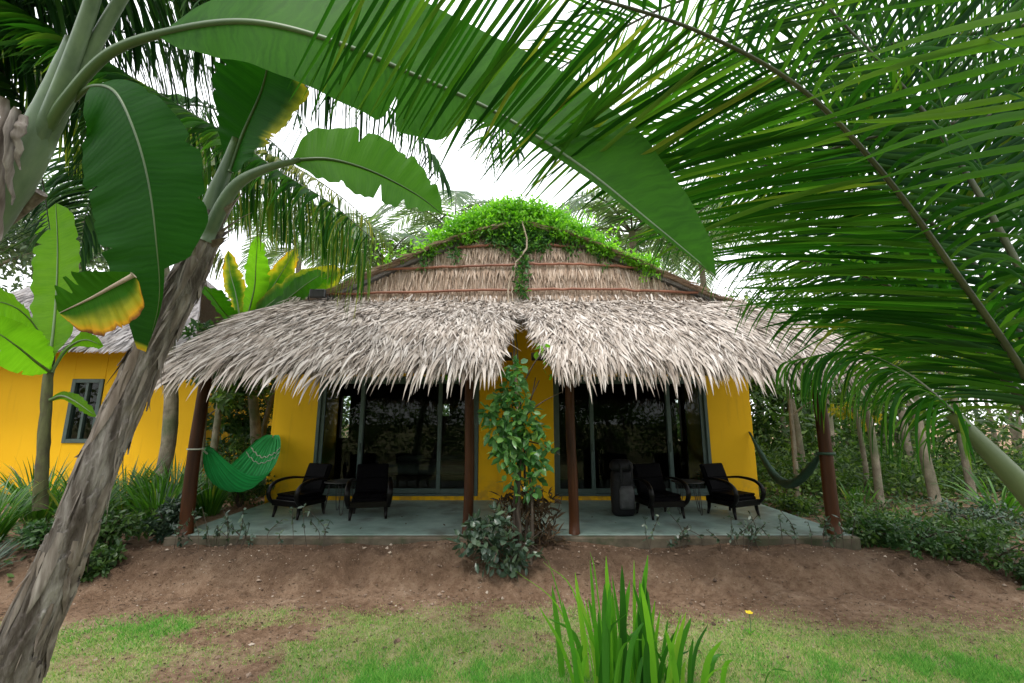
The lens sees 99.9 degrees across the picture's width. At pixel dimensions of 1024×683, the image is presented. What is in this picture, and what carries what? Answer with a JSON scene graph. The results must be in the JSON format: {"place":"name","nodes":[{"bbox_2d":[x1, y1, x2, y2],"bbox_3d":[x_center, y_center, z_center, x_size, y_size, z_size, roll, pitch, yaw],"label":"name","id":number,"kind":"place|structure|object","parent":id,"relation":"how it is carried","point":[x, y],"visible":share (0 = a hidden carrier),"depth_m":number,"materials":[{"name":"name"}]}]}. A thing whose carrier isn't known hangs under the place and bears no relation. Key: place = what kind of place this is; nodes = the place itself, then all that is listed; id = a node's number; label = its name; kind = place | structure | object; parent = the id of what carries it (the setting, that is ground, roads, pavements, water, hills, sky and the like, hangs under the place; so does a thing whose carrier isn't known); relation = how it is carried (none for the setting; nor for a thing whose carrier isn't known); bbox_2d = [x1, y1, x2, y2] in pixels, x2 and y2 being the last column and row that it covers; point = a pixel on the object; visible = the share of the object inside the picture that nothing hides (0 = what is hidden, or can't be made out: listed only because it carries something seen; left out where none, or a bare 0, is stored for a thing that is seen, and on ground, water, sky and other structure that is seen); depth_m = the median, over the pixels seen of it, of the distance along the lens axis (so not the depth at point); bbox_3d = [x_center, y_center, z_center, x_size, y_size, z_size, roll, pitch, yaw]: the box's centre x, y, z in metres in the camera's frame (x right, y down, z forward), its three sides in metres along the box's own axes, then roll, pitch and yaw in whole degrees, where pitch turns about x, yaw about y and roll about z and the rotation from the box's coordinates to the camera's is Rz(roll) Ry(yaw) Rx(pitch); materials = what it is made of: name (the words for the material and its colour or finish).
{"place":"outdoors","nodes":[
{"label":"outdoors","id":0,"kind":"place"},
{"bbox_2d":[0,424,1023,682],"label":"ground","id":1,"kind":"structure","parent":0,"point":[388,574],"depth_m":4.75,"materials":[{"name":"brown soil"}]},
{"bbox_2d":[0,469,24,492],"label":"strap leaf lily","id":2,"kind":"object","parent":1,"relation":"on","point":[3,483],"visible":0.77,"depth_m":6.77,"materials":[{"name":"green plant"}]},
{"bbox_2d":[0,537,25,567],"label":"strap leaf lily","id":3,"kind":"object","parent":1,"relation":"on","point":[3,552],"visible":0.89,"depth_m":5.20,"materials":[{"name":"green plant"}]},
{"bbox_2d":[0,191,50,292],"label":"tree","id":4,"kind":"object","parent":1,"relation":"on","point":[22,255],"visible":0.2,"depth_m":16.15,"materials":[{"name":"green plant"}]},
{"bbox_2d":[0,472,58,541],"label":"strap leaf lily","id":5,"kind":"object","parent":1,"relation":"on","point":[15,512],"visible":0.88,"depth_m":5.85,"materials":[{"name":"green plant"}]},
{"bbox_2d":[10,509,56,549],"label":"shrub","id":6,"kind":"object","parent":1,"relation":"on","point":[35,534],"visible":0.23,"depth_m":5.33,"materials":[{"name":"green plant"}]},
{"bbox_2d":[0,453,73,524],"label":"strap leaf lily","id":7,"kind":"object","parent":1,"relation":"on","point":[38,515],"visible":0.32,"depth_m":6.86,"materials":[{"name":"green plant"}]},
{"bbox_2d":[0,203,103,510],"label":"banana plant","id":8,"kind":"object","parent":1,"relation":"on","point":[34,343],"visible":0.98,"depth_m":6.15,"materials":[{"name":"green plant"}]},
{"bbox_2d":[20,171,111,271],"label":"tree","id":9,"kind":"object","parent":1,"relation":"on","point":[99,259],"visible":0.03,"depth_m":15.83,"materials":[{"name":"green plant"}]},
{"bbox_2d":[21,467,142,515],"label":"strap leaf lily","id":10,"kind":"object","parent":1,"relation":"on","point":[57,499],"visible":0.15,"depth_m":6.22,"materials":[{"name":"green plant"}]},
{"bbox_2d":[79,539,127,582],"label":"shrub","id":11,"kind":"object","parent":1,"relation":"on","point":[103,557],"visible":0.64,"depth_m":5.02,"materials":[{"name":"green plant"}]},
{"bbox_2d":[64,453,173,514],"bbox_3d":[-6.566,2.445,7.306,1.513,1.096,1.593,0,-10,0],"label":"strap leaf lily","id":12,"kind":"object","parent":1,"relation":"on","point":[124,493],"visible":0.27,"depth_m":7.46,"materials":[{"name":"green plant"}]},
{"bbox_2d":[95,500,162,544],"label":"shrub","id":13,"kind":"object","parent":1,"relation":"on","point":[119,522],"visible":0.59,"depth_m":5.42,"materials":[{"name":"green plant"}]},
{"bbox_2d":[0,280,272,493],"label":"house","id":14,"kind":"structure","parent":1,"relation":"on","point":[86,373],"depth_m":9.86,"materials":[{"name":"yellow paint"}]},
{"bbox_2d":[61,379,104,442],"bbox_3d":[-9.835,1.593,9.910,0.726,1.451,0.130,0,-10,0],"label":"window","id":15,"kind":"structure","parent":14,"relation":"in","point":[78,426],"depth_m":9.87,"materials":[{"name":"glass"}]},
{"bbox_2d":[116,473,207,530],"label":"strap leaf lily","id":16,"kind":"object","parent":1,"relation":"on","point":[143,504],"visible":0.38,"depth_m":6.26,"materials":[{"name":"green plant"}]},
{"bbox_2d":[117,460,208,506],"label":"strap leaf lily","id":17,"kind":"object","parent":1,"relation":"on","point":[146,489],"visible":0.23,"depth_m":6.82,"materials":[{"name":"green plant"}]},
{"bbox_2d":[120,454,205,494],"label":"strap leaf lily","id":18,"kind":"object","parent":1,"relation":"on","point":[173,474],"visible":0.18,"depth_m":7.62,"materials":[{"name":"green plant"}]},
{"bbox_2d":[140,493,199,543],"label":"shrub","id":19,"kind":"object","parent":1,"relation":"on","point":[169,513],"visible":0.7,"depth_m":5.79,"materials":[{"name":"green plant"}]},
{"bbox_2d":[165,467,241,516],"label":"strap leaf lily","id":20,"kind":"object","parent":1,"relation":"on","point":[214,496],"visible":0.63,"depth_m":7.25,"materials":[{"name":"green plant"}]},
{"bbox_2d":[27,93,392,481],"bbox_3d":[-5.511,-0.986,7.973,6.826,8.524,2.492,0,-10,0],"label":"coconut palm","id":21,"kind":"object","parent":1,"relation":"on","point":[170,419],"visible":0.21,"depth_m":8.29,"materials":[{"name":"green plant"}]},
{"bbox_2d":[176,318,261,491],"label":"tree","id":22,"kind":"object","parent":1,"relation":"on","point":[223,426],"visible":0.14,"depth_m":9.10,"materials":[{"name":"green plant"}]},
{"bbox_2d":[0,59,441,682],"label":"banana plant","id":23,"kind":"object","parent":1,"relation":"on","point":[256,107],"visible":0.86,"depth_m":2.63,"materials":[{"name":"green plant"}]},
{"bbox_2d":[185,372,274,501],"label":"tree","id":24,"kind":"object","parent":1,"relation":"on","point":[221,398],"visible":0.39,"depth_m":8.70,"materials":[{"name":"green plant"}]},
{"bbox_2d":[218,433,259,463],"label":"shrub","id":25,"kind":"object","parent":1,"relation":"on","point":[236,444],"visible":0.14,"depth_m":8.91,"materials":[{"name":"green plant"}]},
{"bbox_2d":[205,376,273,479],"bbox_3d":[-6.285,2.004,9.985,1.612,3.136,1.670,8,-13,-39],"label":"shrub","id":26,"kind":"object","parent":1,"relation":"on","point":[239,430],"visible":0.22,"depth_m":9.84,"materials":[{"name":"green plant"}]},
{"bbox_2d":[224,473,274,507],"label":"shrub","id":27,"kind":"object","parent":1,"relation":"on","point":[259,487],"visible":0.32,"depth_m":7.95,"materials":[{"name":"green plant"}]},
{"bbox_2d":[173,503,332,548],"bbox_3d":[-3.325,2.380,5.496,2.043,0.583,0.270,0,-10,0],"label":"seedling","id":28,"kind":"object","parent":1,"relation":"on","point":[217,532],"visible":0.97,"depth_m":5.48,"materials":[{"name":"green plant"}]},
{"bbox_2d":[244,395,273,447],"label":"shrub","id":29,"kind":"object","parent":1,"relation":"on","point":[271,413],"visible":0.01,"depth_m":10.50,"materials":[{"name":"green plant"}]},
{"bbox_2d":[0,0,524,325],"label":"coconut palm","id":30,"kind":"object","parent":1,"relation":"on","point":[27,35],"visible":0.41,"depth_m":4.88,"materials":[{"name":"green plant"}]},
{"bbox_2d":[256,376,276,492],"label":"tree","id":31,"kind":"object","parent":1,"relation":"on","point":[269,403],"visible":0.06,"depth_m":9.76,"materials":[{"name":"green plant"}]},
{"bbox_2d":[202,236,343,491],"bbox_3d":[-4.984,0.536,8.635,3.776,5.775,2.067,-2,-11,10],"label":"banana plant","id":32,"kind":"object","parent":1,"relation":"on","point":[279,282],"visible":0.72,"depth_m":9.43,"materials":[{"name":"green plant"}]},
{"bbox_2d":[224,201,378,278],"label":"coconut palm","id":33,"kind":"object","parent":1,"relation":"on","point":[270,255],"visible":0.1,"depth_m":23.38,"materials":[{"name":"green plant"}]},
{"bbox_2d":[0,0,715,351],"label":"banana plant","id":34,"kind":"object","parent":1,"relation":"on","point":[142,164],"visible":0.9,"depth_m":2.25,"materials":[{"name":"green plant"}]},
{"bbox_2d":[298,210,429,284],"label":"coconut palm","id":35,"kind":"object","parent":1,"relation":"on","point":[403,236],"visible":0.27,"depth_m":16.86,"materials":[{"name":"green plant"}]},
{"bbox_2d":[365,190,499,245],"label":"coconut palm","id":36,"kind":"object","parent":1,"relation":"on","point":[427,219],"visible":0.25,"depth_m":19.13,"materials":[{"name":"green plant"}]},
{"bbox_2d":[446,501,545,579],"bbox_3d":[-0.186,2.377,5.104,1.161,0.924,0.691,0,-10,0],"label":"shrub","id":37,"kind":"object","parent":1,"relation":"on","point":[493,550],"visible":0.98,"depth_m":5.00,"materials":[{"name":"green plant"}]},
{"bbox_2d":[445,221,561,566],"bbox_3d":[0.238,0.061,6.855,1.724,5.830,3.088,-4,-11,22],"label":"climbing plant","id":38,"kind":"object","parent":1,"relation":"on","point":[509,445],"visible":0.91,"depth_m":5.41,"materials":[{"name":"green plant"}]},
{"bbox_2d":[0,541,1023,682],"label":"pebbles","id":39,"kind":"object","parent":1,"relation":"on","point":[397,640],"visible":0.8,"depth_m":4.50,"materials":[{"name":"stone"}]},
{"bbox_2d":[0,541,1023,682],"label":"leaf litter","id":40,"kind":"object","parent":1,"relation":"on","point":[524,610],"visible":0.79,"depth_m":4.27,"materials":[{"name":"brown plant"}]},
{"bbox_2d":[0,473,1023,582],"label":"ground cover","id":41,"kind":"object","parent":1,"relation":"on","point":[911,502],"visible":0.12,"depth_m":7.71,"materials":[{"name":"green plant"}]},
{"bbox_2d":[4,477,1023,580],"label":"leaf litter","id":42,"kind":"object","parent":1,"relation":"on","point":[30,560],"visible":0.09,"depth_m":7.47,"materials":[{"name":"brown plant"}]},
{"bbox_2d":[489,482,570,550],"bbox_3d":[0.226,2.341,5.509,1.082,1.100,0.654,0,-10,0],"label":"dead brush","id":43,"kind":"object","parent":1,"relation":"on","point":[548,528],"visible":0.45,"depth_m":5.48,"materials":[{"name":"brown plant"}]},
{"bbox_2d":[154,221,916,549],"bbox_3d":[0.127,0.439,8.845,11.348,5.930,7.783,0,-10,0],"label":"bungalow","id":44,"kind":"object","parent":1,"relation":"on","point":[664,369],"visible":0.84,"depth_m":7.36,"materials":[{"name":"beige plant"}]},
{"bbox_2d":[187,435,280,491],"bbox_3d":[-4.556,2.032,7.102,0.766,0.890,2.601,0,-10,0],"label":"hammock","id":45,"kind":"object","parent":44,"relation":"hanging from","point":[255,462],"visible":0.98,"depth_m":7.18,"materials":[{"name":"fabric"}]},
{"bbox_2d":[266,463,332,519],"bbox_3d":[-3.422,2.416,6.994,0.713,0.780,0.762,-5,-11,24],"label":"armchair","id":46,"kind":"object","parent":44,"relation":"on","point":[309,491],"visible":0.98,"depth_m":6.94,"materials":[{"name":"black leather"}]},
{"bbox_2d":[323,479,355,514],"bbox_3d":[-2.860,2.583,7.151,0.524,0.516,0.524,0,-10,0],"label":"side table","id":47,"kind":"object","parent":44,"relation":"on","point":[338,481],"visible":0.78,"depth_m":7.10,"materials":[{"name":"black metal"}]},
{"bbox_2d":[344,463,392,520],"bbox_3d":[-2.279,2.403,6.925,0.713,0.780,0.762,3,-11,-14],"label":"armchair","id":48,"kind":"object","parent":44,"relation":"on","point":[373,481],"visible":1,"depth_m":6.94,"materials":[{"name":"black wood"}]},
{"bbox_2d":[313,376,478,495],"bbox_3d":[-2.260,1.845,8.517,3.200,2.295,0.160,0,-10,0],"label":"sliding door","id":49,"kind":"structure","parent":44,"relation":"in","point":[421,438],"depth_m":8.52,"materials":[{"name":"teal paint"}]},
{"bbox_2d":[365,189,662,298],"bbox_3d":[0.070,-1.977,9.332,6.426,2.616,1.586,0,-10,0],"label":"roof vine","id":50,"kind":"object","parent":44,"relation":"on","point":[503,210],"visible":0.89,"depth_m":8.98,"materials":[{"name":"green plant"}]},
{"bbox_2d":[609,459,635,516],"bbox_3d":[1.803,2.363,6.991,0.370,0.875,0.365,2,-11,-11],"label":"trash can","id":51,"kind":"object","parent":44,"relation":"on","point":[622,491],"visible":1,"depth_m":6.88,"materials":[{"name":"black plastic"}]},
{"bbox_2d":[553,376,711,495],"bbox_3d":[2.340,1.845,8.517,3.080,2.295,0.160,0,-10,0],"label":"sliding door","id":52,"kind":"structure","parent":44,"relation":"in","point":[667,430],"depth_m":8.53,"materials":[{"name":"teal paint"}]},
{"bbox_2d":[633,463,690,519],"bbox_3d":[2.361,2.409,6.955,0.713,0.780,0.762,2,-11,-12],"label":"armchair","id":53,"kind":"object","parent":44,"relation":"on","point":[652,492],"visible":0.95,"depth_m":6.94,"materials":[{"name":"black wood"}]},
{"bbox_2d":[671,479,704,515],"bbox_3d":[2.940,2.583,7.151,0.524,0.516,0.524,0,-10,0],"label":"side table","id":54,"kind":"object","parent":44,"relation":"on","point":[692,481],"visible":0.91,"depth_m":7.10,"materials":[{"name":"black metal"}]},
{"bbox_2d":[699,463,765,519],"bbox_3d":[3.562,2.420,7.014,0.713,0.780,0.762,5,-11,-25],"label":"armchair","id":55,"kind":"object","parent":44,"relation":"on","point":[722,489],"visible":1,"depth_m":6.94,"materials":[{"name":"black wood"}]},
{"bbox_2d":[749,431,835,488],"bbox_3d":[4.537,1.968,7.096,0.238,0.883,2.616,-2,-11,8],"label":"hammock","id":56,"kind":"object","parent":44,"relation":"hanging from","point":[805,474],"visible":0.98,"depth_m":6.84,"materials":[{"name":"green fabric"}]},
{"bbox_2d":[237,320,1023,503],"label":"woodland","id":57,"kind":"object","parent":1,"relation":"on","point":[776,450],"visible":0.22,"depth_m":11.58,"materials":[{"name":"green plant"}]},
{"bbox_2d":[557,184,734,273],"bbox_3d":[4.510,-0.386,15.304,7.440,10.012,7.546,0,-10,0],"label":"coconut palm","id":58,"kind":"object","parent":1,"relation":"on","point":[576,206],"visible":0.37,"depth_m":16.09,"materials":[{"name":"green plant"}]},
{"bbox_2d":[520,553,789,682],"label":"sword leaf plant","id":59,"kind":"object","parent":1,"relation":"on","point":[614,660],"visible":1,"depth_m":3.04,"materials":[{"name":"green plant"}]},
{"bbox_2d":[287,0,1023,507],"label":"coconut palm","id":60,"kind":"object","parent":1,"relation":"on","point":[929,308],"visible":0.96,"depth_m":2.17,"materials":[{"name":"green plant"}]},
{"bbox_2d":[658,262,753,300],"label":"tree","id":61,"kind":"object","parent":1,"relation":"on","point":[685,273],"visible":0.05,"depth_m":13.17,"materials":[{"name":"green plant"}]},
{"bbox_2d":[619,201,815,291],"bbox_3d":[8.878,-0.249,19.420,9.181,11.226,9.311,0,-10,0],"label":"coconut palm","id":62,"kind":"object","parent":1,"relation":"on","point":[703,281],"visible":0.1,"depth_m":21.70,"materials":[{"name":"green plant"}]},
{"bbox_2d":[461,0,1023,373],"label":"coconut palm","id":63,"kind":"object","parent":1,"relation":"on","point":[928,20],"visible":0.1,"depth_m":3.65,"materials":[{"name":"green plant"}]},
{"bbox_2d":[641,508,857,552],"bbox_3d":[3.047,2.416,5.495,2.792,0.591,0.308,0,-10,0],"label":"seedling","id":64,"kind":"object","parent":1,"relation":"on","point":[748,526],"visible":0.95,"depth_m":5.48,"materials":[{"name":"green plant"}]},
{"bbox_2d":[745,610,754,635],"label":"flower","id":65,"kind":"object","parent":1,"relation":"on","point":[749,612],"visible":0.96,"depth_m":3.86,"materials":[{"name":"yellow plant"}]},
{"bbox_2d":[726,263,853,493],"bbox_3d":[6.329,0.932,10.573,3.611,5.464,3.094,0,-10,0],"label":"tree","id":66,"kind":"object","parent":1,"relation":"on","point":[799,442],"visible":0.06,"depth_m":10.32,"materials":[{"name":"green plant"}]},
{"bbox_2d":[771,494,823,515],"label":"shrub","id":67,"kind":"object","parent":1,"relation":"on","point":[803,504],"visible":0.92,"depth_m":7.77,"materials":[{"name":"green plant"}]},
{"bbox_2d":[745,291,867,495],"bbox_3d":[6.017,1.111,9.108,2.370,4.548,3.148,4,-11,-20],"label":"tree","id":68,"kind":"object","parent":1,"relation":"on","point":[793,438],"visible":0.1,"depth_m":9.03,"materials":[{"name":"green plant"}]},
{"bbox_2d":[748,279,876,473],"bbox_3d":[8.587,0.849,12.157,4.446,6.184,3.805,-5,-11,24],"label":"tree","id":69,"kind":"object","parent":1,"relation":"on","point":[831,424],"visible":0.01,"depth_m":11.71,"materials":[{"name":"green plant"}]},
{"bbox_2d":[827,378,881,496],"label":"tree","id":70,"kind":"object","parent":1,"relation":"on","point":[836,411],"visible":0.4,"depth_m":9.70,"materials":[{"name":"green plant"}]},
{"bbox_2d":[837,476,879,508],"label":"strap leaf lily","id":71,"kind":"object","parent":1,"relation":"on","point":[860,496],"visible":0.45,"depth_m":7.86,"materials":[{"name":"green plant"}]},
{"bbox_2d":[814,487,908,518],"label":"shrub","id":72,"kind":"object","parent":1,"relation":"on","point":[844,506],"visible":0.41,"depth_m":7.48,"materials":[{"name":"green plant"}]},
{"bbox_2d":[820,511,911,548],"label":"shrub","id":73,"kind":"object","parent":1,"relation":"on","point":[864,535],"visible":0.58,"depth_m":5.76,"materials":[{"name":"green plant"}]},
{"bbox_2d":[820,294,929,506],"bbox_3d":[7.187,1.010,8.416,2.619,4.522,2.623,0,-10,0],"label":"tree","id":74,"kind":"object","parent":1,"relation":"on","point":[876,472],"visible":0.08,"depth_m":8.26,"materials":[{"name":"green plant"}]},
{"bbox_2d":[824,503,927,537],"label":"shrub","id":75,"kind":"object","parent":1,"relation":"on","point":[857,512],"visible":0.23,"depth_m":6.60,"materials":[{"name":"green plant"}]},
{"bbox_2d":[750,357,1021,460],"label":"undergrowth trunks","id":76,"kind":"object","parent":1,"relation":"on","point":[1016,434],"depth_m":15.63,"materials":[{"name":"brown plant"}]},
{"bbox_2d":[854,321,958,471],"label":"tree","id":77,"kind":"object","parent":1,"relation":"on","point":[907,447],"depth_m":12.15,"materials":[{"name":"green plant"}]},
{"bbox_2d":[856,510,978,559],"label":"shrub","id":78,"kind":"object","parent":1,"relation":"on","point":[925,533],"visible":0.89,"depth_m":5.43,"materials":[{"name":"green plant"}]},
{"bbox_2d":[846,277,1004,507],"bbox_3d":[8.289,0.894,8.716,2.641,4.835,2.280,-5,-12,27],"label":"tree","id":79,"kind":"object","parent":1,"relation":"on","point":[929,474],"visible":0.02,"depth_m":8.53,"materials":[{"name":"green plant"}]},
{"bbox_2d":[861,247,1023,500],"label":"tree","id":80,"kind":"object","parent":1,"relation":"on","point":[968,480],"depth_m":9.24,"materials":[{"name":"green plant"}]},
{"bbox_2d":[914,512,1022,550],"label":"shrub","id":81,"kind":"object","parent":1,"relation":"on","point":[943,518],"visible":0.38,"depth_m":5.98,"materials":[{"name":"green plant"}]},
{"bbox_2d":[916,493,1023,530],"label":"shrub","id":82,"kind":"object","parent":1,"relation":"on","point":[1003,514],"visible":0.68,"depth_m":6.83,"materials":[{"name":"green plant"}]},
{"bbox_2d":[918,519,1023,576],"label":"shrub","id":83,"kind":"object","parent":1,"relation":"on","point":[994,549],"visible":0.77,"depth_m":5.19,"materials":[{"name":"green plant"}]},
{"bbox_2d":[930,468,1023,516],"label":"strap leaf lily","id":84,"kind":"object","parent":1,"relation":"on","point":[1010,500],"visible":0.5,"depth_m":7.68,"materials":[{"name":"green plant"}]},
{"bbox_2d":[997,546,1023,574],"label":"shrub","id":85,"kind":"object","parent":1,"relation":"on","point":[1016,558],"visible":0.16,"depth_m":5.24,"materials":[{"name":"green plant"}]},
{"bbox_2d":[1006,559,1023,589],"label":"shrub","id":86,"kind":"object","parent":1,"relation":"on","point":[1019,575],"visible":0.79,"depth_m":4.94,"materials":[{"name":"green plant"}]},
{"bbox_2d":[0,0,1023,424],"label":"sky","id":87,"kind":"structure","parent":0,"point":[460,173],"materials":[{"name":"white"}]},
{"bbox_2d":[1,596,1023,682],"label":"grass","id":88,"kind":"structure","parent":0,"point":[980,671],"depth_m":3.53,"materials":[{"name":"green plant"}]}
]}

